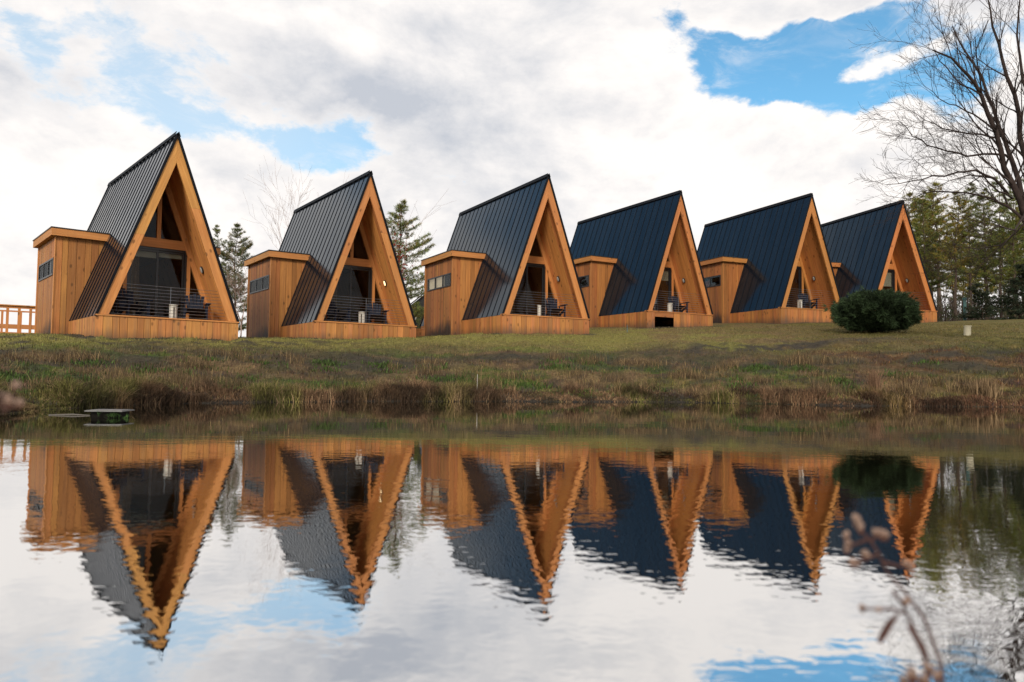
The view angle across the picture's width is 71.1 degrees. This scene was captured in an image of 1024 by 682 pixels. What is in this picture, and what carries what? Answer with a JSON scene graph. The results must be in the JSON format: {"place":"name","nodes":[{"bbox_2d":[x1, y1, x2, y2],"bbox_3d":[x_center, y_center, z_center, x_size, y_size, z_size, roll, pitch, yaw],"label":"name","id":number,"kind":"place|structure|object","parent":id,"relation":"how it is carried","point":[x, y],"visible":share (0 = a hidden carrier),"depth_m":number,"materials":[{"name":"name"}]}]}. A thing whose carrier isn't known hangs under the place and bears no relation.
{"place":"outdoors","nodes":[
{"label":"outdoors","id":0,"kind":"place"},
{"bbox_2d":[0,401,1023,681],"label":"pond water","id":1,"kind":"structure","parent":0,"point":[406,541],"depth_m":2.32,"materials":[{"name":"clear liquid"}]},
{"bbox_2d":[0,381,24,414],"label":"dry weed","id":2,"kind":"object","parent":1,"relation":"on","point":[8,399],"visible":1,"depth_m":0.80,"materials":[{"name":"beige plant"}]},
{"bbox_2d":[49,414,89,415],"bbox_3d":[-5.290,0.880,8.570,0.501,0.020,0.029,1,-3,1],"label":"floating stick","id":3,"kind":"object","parent":1,"relation":"on","point":[68,414],"visible":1,"depth_m":8.56,"materials":[{"name":"grey wood"}]},
{"bbox_2d":[84,409,134,417],"bbox_3d":[-4.633,0.875,8.288,0.492,0.178,0.358,1,-3,-3],"label":"floating dock","id":4,"kind":"object","parent":1,"relation":"on","point":[109,413],"visible":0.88,"depth_m":8.22,"materials":[{"name":"black wood"}]},
{"bbox_2d":[0,319,1023,413],"bbox_3d":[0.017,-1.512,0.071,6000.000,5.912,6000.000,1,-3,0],"label":"ground","id":5,"kind":"structure","parent":0,"point":[796,344],"depth_m":19.42,"materials":[{"name":"green plant"}]},
{"bbox_2d":[0,304,34,333],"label":"railing","id":6,"kind":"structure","parent":5,"relation":"on","point":[18,326],"depth_m":27.11,"materials":[{"name":"brown wood"}]},
{"bbox_2d":[32,131,239,340],"bbox_3d":[-12.869,-2.867,24.532,5.232,6.724,8.195,3,-4,-42],"label":"frame cabin","id":7,"kind":"object","parent":5,"relation":"on","point":[146,235],"visible":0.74,"depth_m":22.63,"materials":[{"name":"wood"}]},
{"bbox_2d":[115,288,152,316],"bbox_3d":[-11.451,-1.140,21.551,0.862,0.946,0.840,-1,-3,31],"label":"garden chair","id":8,"kind":"object","parent":7,"relation":"on","point":[128,303],"visible":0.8,"depth_m":21.61,"materials":[{"name":"blue plastic"}]},
{"bbox_2d":[126,246,186,318],"bbox_3d":[-11.251,-1.781,22.672,1.748,2.338,0.116,3,-4,-42],"label":"sliding door","id":9,"kind":"structure","parent":7,"relation":"in","point":[143,251],"depth_m":22.73,"materials":[{"name":"black metal"}]},
{"bbox_2d":[169,304,177,317],"bbox_3d":[-10.366,-0.873,21.916,0.254,0.470,0.254,3,-4,-42],"label":"side table","id":10,"kind":"object","parent":7,"relation":"on","point":[174,314],"visible":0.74,"depth_m":21.86,"materials":[{"name":"white plastic"}]},
{"bbox_2d":[181,294,210,319],"bbox_3d":[-10.053,-1.068,22.743,0.840,0.946,0.862,2,-3,-28],"label":"garden chair","id":11,"kind":"object","parent":7,"relation":"on","point":[199,309],"visible":0.77,"depth_m":22.90,"materials":[{"name":"blue plastic"}]},
{"bbox_2d":[212,224,236,289],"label":"pine tree","id":12,"kind":"object","parent":5,"relation":"on","point":[216,227],"visible":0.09,"depth_m":50.27,"materials":[{"name":"green plant"}]},
{"bbox_2d":[218,222,252,330],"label":"pine tree","id":13,"kind":"object","parent":5,"relation":"on","point":[244,245],"visible":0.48,"depth_m":46.02,"materials":[{"name":"green plant"}]},
{"bbox_2d":[223,242,247,335],"bbox_3d":[-14.580,-2.480,37.924,3.402,5.472,4.002,1,-3,0],"label":"bare shrub","id":14,"kind":"object","parent":5,"relation":"on","point":[243,293],"visible":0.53,"depth_m":38.15,"materials":[{"name":"brown plant"}]},
{"bbox_2d":[242,157,348,247],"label":"bare tree","id":15,"kind":"object","parent":5,"relation":"on","point":[282,206],"visible":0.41,"depth_m":46.20,"materials":[{"name":"brown plant"}]},
{"bbox_2d":[244,170,416,338],"bbox_3d":[-7.642,-2.813,29.588,5.232,6.724,8.195,3,-3,-36],"label":"frame cabin","id":16,"kind":"object","parent":5,"relation":"on","point":[337,247],"visible":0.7,"depth_m":27.72,"materials":[{"name":"brown wood"}]},
{"bbox_2d":[324,301,351,321],"bbox_3d":[-6.528,-1.092,26.541,0.862,0.946,0.840,-1,-3,37],"label":"garden chair","id":17,"kind":"object","parent":16,"relation":"on","point":[332,312],"visible":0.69,"depth_m":26.57,"materials":[{"name":"blue plastic"}]},
{"bbox_2d":[329,265,371,322],"bbox_3d":[-6.221,-1.736,27.558,1.748,2.338,0.100,3,-3,-36],"label":"sliding door","id":18,"kind":"structure","parent":16,"relation":"in","point":[350,267],"depth_m":27.82,"materials":[{"name":"black metal"}]},
{"bbox_2d":[358,312,364,322],"bbox_3d":[-5.578,-0.841,26.580,0.254,0.470,0.254,1,-3,-3],"label":"side table","id":19,"kind":"object","parent":16,"relation":"on","point":[362,314],"visible":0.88,"depth_m":26.50,"materials":[{"name":"white plastic"}]},
{"bbox_2d":[365,302,387,323],"bbox_3d":[-5.208,-1.038,27.374,0.840,0.946,0.862,2,-3,-22],"label":"garden chair","id":20,"kind":"object","parent":16,"relation":"on","point":[369,310],"visible":0.73,"depth_m":27.46,"materials":[{"name":"blue plastic"}]},
{"bbox_2d":[390,214,417,282],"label":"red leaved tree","id":21,"kind":"object","parent":5,"relation":"on","point":[394,244],"visible":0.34,"depth_m":40.25,"materials":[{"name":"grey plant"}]},
{"bbox_2d":[385,199,433,328],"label":"pine tree","id":22,"kind":"object","parent":5,"relation":"on","point":[400,208],"visible":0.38,"depth_m":44.02,"materials":[{"name":"green plant"}]},
{"bbox_2d":[411,295,423,328],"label":"pine tree","id":23,"kind":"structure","parent":5,"relation":"on","point":[421,300],"depth_m":51.89,"materials":[{"name":"green plant"}]},
{"bbox_2d":[388,191,447,274],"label":"bare tree","id":24,"kind":"object","parent":5,"relation":"on","point":[415,243],"visible":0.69,"depth_m":41.43,"materials":[{"name":"brown plant"}]},
{"bbox_2d":[415,317,424,336],"bbox_3d":[-4.397,-0.591,32.055,0.620,1.300,1.220,2,-3,-29],"label":"timber step","id":25,"kind":"object","parent":5,"relation":"on","point":[420,332],"visible":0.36,"depth_m":31.57,"materials":[{"name":"brown wood"}]},
{"bbox_2d":[416,307,423,328],"bbox_3d":[-4.859,-0.917,38.075,0.796,1.842,0.641,3,-3,-36],"label":"pine tree","id":26,"kind":"object","parent":5,"relation":"on","point":[420,318],"visible":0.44,"depth_m":38.05,"materials":[{"name":"green plant"}]},
{"bbox_2d":[0,356,951,394],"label":"green weeds","id":27,"kind":"object","parent":5,"relation":"on","point":[87,378],"visible":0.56,"depth_m":16.38,"materials":[{"name":"green plant"}]},
{"bbox_2d":[419,173,589,335],"bbox_3d":[-0.588,-3.117,31.672,5.232,6.724,8.195,2,-3,-29],"label":"frame cabin","id":28,"kind":"object","parent":5,"relation":"on","point":[504,263],"visible":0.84,"depth_m":29.70,"materials":[{"name":"brown wood"}]},
{"bbox_2d":[510,263,544,315],"bbox_3d":[0.600,-2.051,29.493,1.748,2.338,0.100,2,-3,-29],"label":"sliding door","id":29,"kind":"structure","parent":28,"relation":"in","point":[542,266],"depth_m":29.83,"materials":[{"name":"black metal"}]},
{"bbox_2d":[537,305,540,315],"bbox_3d":[1.079,-1.174,28.417,0.172,0.494,0.172,-1,-3,36],"label":"side table","id":30,"kind":"object","parent":28,"relation":"on","point":[538,310],"visible":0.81,"depth_m":28.41,"materials":[{"name":"white plastic"}]},
{"bbox_2d":[542,297,567,316],"bbox_3d":[1.722,-1.356,29.212,0.840,0.946,0.862,1,-3,-18],"label":"garden chair","id":31,"kind":"object","parent":28,"relation":"on","point":[551,306],"visible":0.75,"depth_m":29.31,"materials":[{"name":"blue plastic"}]},
{"bbox_2d":[0,345,1023,403],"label":"dry weeds","id":32,"kind":"object","parent":5,"relation":"on","point":[803,359],"visible":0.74,"depth_m":16.36,"materials":[{"name":"brown plant"}]},
{"bbox_2d":[570,190,713,327],"bbox_3d":[5.716,-3.452,36.371,5.232,6.724,8.195,2,-3,-30],"label":"frame cabin","id":33,"kind":"object","parent":5,"relation":"on","point":[637,265],"visible":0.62,"depth_m":34.21,"materials":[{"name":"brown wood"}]},
{"bbox_2d":[656,267,671,310],"bbox_3d":[6.917,-2.384,34.209,1.748,2.338,0.116,2,-3,-30],"label":"sliding door","id":34,"kind":"structure","parent":33,"relation":"in","point":[667,273],"depth_m":34.58,"materials":[{"name":"black metal"}]},
{"bbox_2d":[667,303,672,311],"bbox_3d":[7.278,-1.503,32.997,0.254,0.470,0.254,2,-3,-22],"label":"side table","id":35,"kind":"object","parent":33,"relation":"on","point":[670,306],"visible":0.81,"depth_m":32.91,"materials":[{"name":"white plastic"}]},
{"bbox_2d":[668,296,689,312],"bbox_3d":[7.789,-1.699,33.782,0.840,0.946,0.862,1,-3,-16],"label":"garden chair","id":36,"kind":"object","parent":33,"relation":"on","point":[675,304],"visible":0.62,"depth_m":33.69,"materials":[{"name":"blue plastic"}]},
{"bbox_2d":[697,193,840,323],"bbox_3d":[12.973,-3.690,38.445,5.232,6.724,8.195,2,-3,-23],"label":"frame cabin","id":37,"kind":"object","parent":5,"relation":"on","point":[767,264],"visible":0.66,"depth_m":36.25,"materials":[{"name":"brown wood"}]},
{"bbox_2d":[787,266,801,306],"bbox_3d":[13.905,-2.632,36.140,1.748,2.338,0.100,2,-3,-23],"label":"sliding door","id":38,"kind":"structure","parent":37,"relation":"in","point":[798,268],"depth_m":36.45,"materials":[{"name":"black metal"}]},
{"bbox_2d":[797,300,802,307],"bbox_3d":[14.005,-1.757,34.853,0.254,0.470,0.254,0,-3,18],"label":"side table","id":39,"kind":"object","parent":37,"relation":"on","point":[798,303],"visible":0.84,"depth_m":34.80,"materials":[{"name":"white plastic"}]},
{"bbox_2d":[797,293,817,308],"bbox_3d":[14.650,-1.953,35.608,0.840,0.946,0.862,1,-3,-6],"label":"garden chair","id":40,"kind":"object","parent":37,"relation":"on","point":[806,303],"visible":0.63,"depth_m":35.56,"materials":[{"name":"blue plastic"}]},
{"bbox_2d":[821,285,926,332],"bbox_3d":[13.979,-1.179,27.489,3.572,1.988,3.231,2,-3,-29],"label":"round bush","id":41,"kind":"object","parent":5,"relation":"on","point":[876,310],"visible":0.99,"depth_m":26.71,"materials":[{"name":"green plant"}]},
{"bbox_2d":[859,364,890,391],"bbox_3d":[7.729,0.827,15.319,0.659,0.716,0.806,1,-3,0],"label":"grass tuft","id":42,"kind":"object","parent":5,"relation":"on","point":[875,381],"visible":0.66,"depth_m":15.33,"materials":[{"name":"beige plant"}]},
{"bbox_2d":[821,200,937,322],"bbox_3d":[19.026,-3.719,40.559,5.232,6.724,8.195,1,-3,-14],"label":"frame cabin","id":43,"kind":"object","parent":5,"relation":"on","point":[870,258],"visible":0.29,"depth_m":37.84,"materials":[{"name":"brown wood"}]},
{"bbox_2d":[883,269,894,290],"bbox_3d":[19.617,-2.669,38.148,1.748,2.338,0.116,1,-3,-14],"label":"sliding door","id":44,"kind":"structure","parent":43,"relation":"in","point":[890,277],"depth_m":38.36,"materials":[{"name":"black glass"}]},
{"bbox_2d":[842,513,944,681],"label":"dry weed","id":45,"kind":"object","parent":5,"relation":"on","point":[858,525],"visible":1,"depth_m":0.91,"materials":[{"name":"beige plant"}]},
{"bbox_2d":[859,589,941,681],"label":"dry weed","id":46,"kind":"object","parent":5,"relation":"on","point":[911,675],"visible":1,"depth_m":0.84,"materials":[{"name":"beige plant"}]},
{"bbox_2d":[898,191,932,264],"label":"pine tree","id":47,"kind":"object","parent":5,"relation":"on","point":[912,210],"visible":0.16,"depth_m":62.74,"materials":[{"name":"green plant"}]},
{"bbox_2d":[910,192,952,289],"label":"pine tree","id":48,"kind":"object","parent":5,"relation":"on","point":[918,229],"visible":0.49,"depth_m":55.21,"materials":[{"name":"green plant"}]},
{"bbox_2d":[914,189,949,296],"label":"pine tree","id":49,"kind":"object","parent":5,"relation":"on","point":[936,209],"visible":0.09,"depth_m":64.74,"materials":[{"name":"green plant"}]},
{"bbox_2d":[919,244,950,290],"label":"bare sapling","id":50,"kind":"object","parent":5,"relation":"on","point":[931,268],"visible":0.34,"depth_m":49.42,"materials":[{"name":"brown plant"}]},
{"bbox_2d":[849,0,1023,294],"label":"bare tree","id":51,"kind":"object","parent":5,"relation":"on","point":[1015,185],"visible":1,"depth_m":20.15,"materials":[{"name":"grey plant"}]},
{"bbox_2d":[911,181,964,315],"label":"pine tree","id":52,"kind":"object","parent":5,"relation":"on","point":[933,221],"visible":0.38,"depth_m":60.33,"materials":[{"name":"green plant"}]},
{"bbox_2d":[921,202,961,317],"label":"pine tree","id":53,"kind":"object","parent":5,"relation":"on","point":[944,284],"visible":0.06,"depth_m":68.00,"materials":[{"name":"green plant"}]},
{"bbox_2d":[922,230,976,320],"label":"bare sapling","id":54,"kind":"object","parent":5,"relation":"on","point":[948,271],"visible":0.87,"depth_m":47.13,"materials":[{"name":"brown plant"}]},
{"bbox_2d":[932,190,979,316],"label":"pine tree","id":55,"kind":"object","parent":5,"relation":"on","point":[952,218],"visible":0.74,"depth_m":52.11,"materials":[{"name":"green plant"}]},
{"bbox_2d":[940,223,973,313],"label":"pine tree","id":56,"kind":"object","parent":5,"relation":"on","point":[958,286],"visible":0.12,"depth_m":77.92,"materials":[{"name":"green plant"}]},
{"bbox_2d":[915,221,1002,319],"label":"bare sapling","id":57,"kind":"object","parent":5,"relation":"on","point":[957,258],"visible":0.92,"depth_m":45.44,"materials":[{"name":"brown plant"}]},
{"bbox_2d":[941,238,976,309],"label":"pine tree","id":58,"kind":"object","parent":5,"relation":"on","point":[959,293],"visible":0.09,"depth_m":85.19,"materials":[{"name":"green plant"}]},
{"bbox_2d":[962,298,966,320],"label":"trunk","id":59,"kind":"object","parent":5,"relation":"on","point":[964,303],"visible":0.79,"depth_m":43.09,"materials":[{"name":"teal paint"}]},
{"bbox_2d":[963,325,971,335],"bbox_3d":[15.292,-0.310,24.049,0.240,0.407,0.236,1,-3,0],"label":"vent pipe","id":60,"kind":"object","parent":5,"relation":"on","point":[967,330],"visible":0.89,"depth_m":23.96,"materials":[{"name":"white plastic"}]},
{"bbox_2d":[947,183,998,309],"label":"pine tree","id":61,"kind":"object","parent":5,"relation":"on","point":[962,270],"visible":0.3,"depth_m":58.32,"materials":[{"name":"green plant"}]},
{"bbox_2d":[959,240,990,302],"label":"pine tree","id":62,"kind":"object","parent":5,"relation":"on","point":[975,279],"visible":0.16,"depth_m":79.26,"materials":[{"name":"green plant"}]},
{"bbox_2d":[932,290,1023,321],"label":"undergrowth","id":63,"kind":"object","parent":5,"relation":"on","point":[951,308],"visible":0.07,"depth_m":49.92,"materials":[{"name":"brown plant"}]},
{"bbox_2d":[957,282,999,319],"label":"spruce tree","id":64,"kind":"object","parent":5,"relation":"on","point":[980,295],"visible":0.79,"depth_m":42.17,"materials":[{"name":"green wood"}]},
{"bbox_2d":[946,179,1021,317],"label":"bare sapling","id":65,"kind":"object","parent":5,"relation":"on","point":[999,289],"visible":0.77,"depth_m":44.31,"materials":[{"name":"grey plant"}]},
{"bbox_2d":[961,187,1010,318],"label":"pine tree","id":66,"kind":"object","parent":5,"relation":"on","point":[981,274],"visible":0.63,"depth_m":50.23,"materials":[{"name":"green plant"}]},
{"bbox_2d":[968,224,1006,294],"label":"pine tree","id":67,"kind":"object","parent":5,"relation":"on","point":[991,290],"visible":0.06,"depth_m":82.60,"materials":[{"name":"green plant"}]},
{"bbox_2d":[969,376,1010,399],"bbox_3d":[10.071,0.954,15.190,0.831,0.628,0.874,1,-3,0],"label":"grass tuft","id":68,"kind":"object","parent":5,"relation":"on","point":[986,387],"visible":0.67,"depth_m":15.09,"materials":[{"name":"beige plant"}]},
{"bbox_2d":[971,175,1023,316],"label":"pine tree","id":69,"kind":"object","parent":5,"relation":"on","point":[1002,224],"visible":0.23,"depth_m":56.50,"materials":[{"name":"green plant"}]},
{"bbox_2d":[978,206,1016,307],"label":"pine tree","id":70,"kind":"object","parent":5,"relation":"on","point":[994,290],"visible":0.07,"depth_m":77.55,"materials":[{"name":"green plant"}]},
{"bbox_2d":[984,186,1023,316],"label":"pine tree","id":71,"kind":"object","parent":5,"relation":"on","point":[1007,271],"visible":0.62,"depth_m":48.20,"materials":[{"name":"green plant"}]},
{"bbox_2d":[987,263,1023,319],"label":"spruce tree","id":72,"kind":"object","parent":5,"relation":"on","point":[1015,286],"visible":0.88,"depth_m":38.04,"materials":[{"name":"green plant"}]},
{"bbox_2d":[994,208,1021,291],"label":"pine tree","id":73,"kind":"object","parent":5,"relation":"on","point":[1009,253],"visible":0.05,"depth_m":69.24,"materials":[{"name":"green plant"}]},
{"bbox_2d":[995,168,1023,270],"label":"pine tree","id":74,"kind":"object","parent":5,"relation":"on","point":[999,221],"visible":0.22,"depth_m":54.92,"materials":[{"name":"green plant"}]},
{"bbox_2d":[1001,230,1023,316],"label":"pine tree","id":75,"kind":"object","parent":5,"relation":"on","point":[1017,242],"visible":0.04,"depth_m":68.16,"materials":[{"name":"green plant"}]},
{"bbox_2d":[0,373,1023,413],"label":"dead grass","id":76,"kind":"structure","parent":0,"point":[124,392],"depth_m":14.12,"materials":[{"name":"brown plant"}]},
{"bbox_2d":[0,0,1023,336],"label":"sky","id":77,"kind":"structure","parent":0,"point":[737,107],"materials":[{"name":"white"}]}
]}

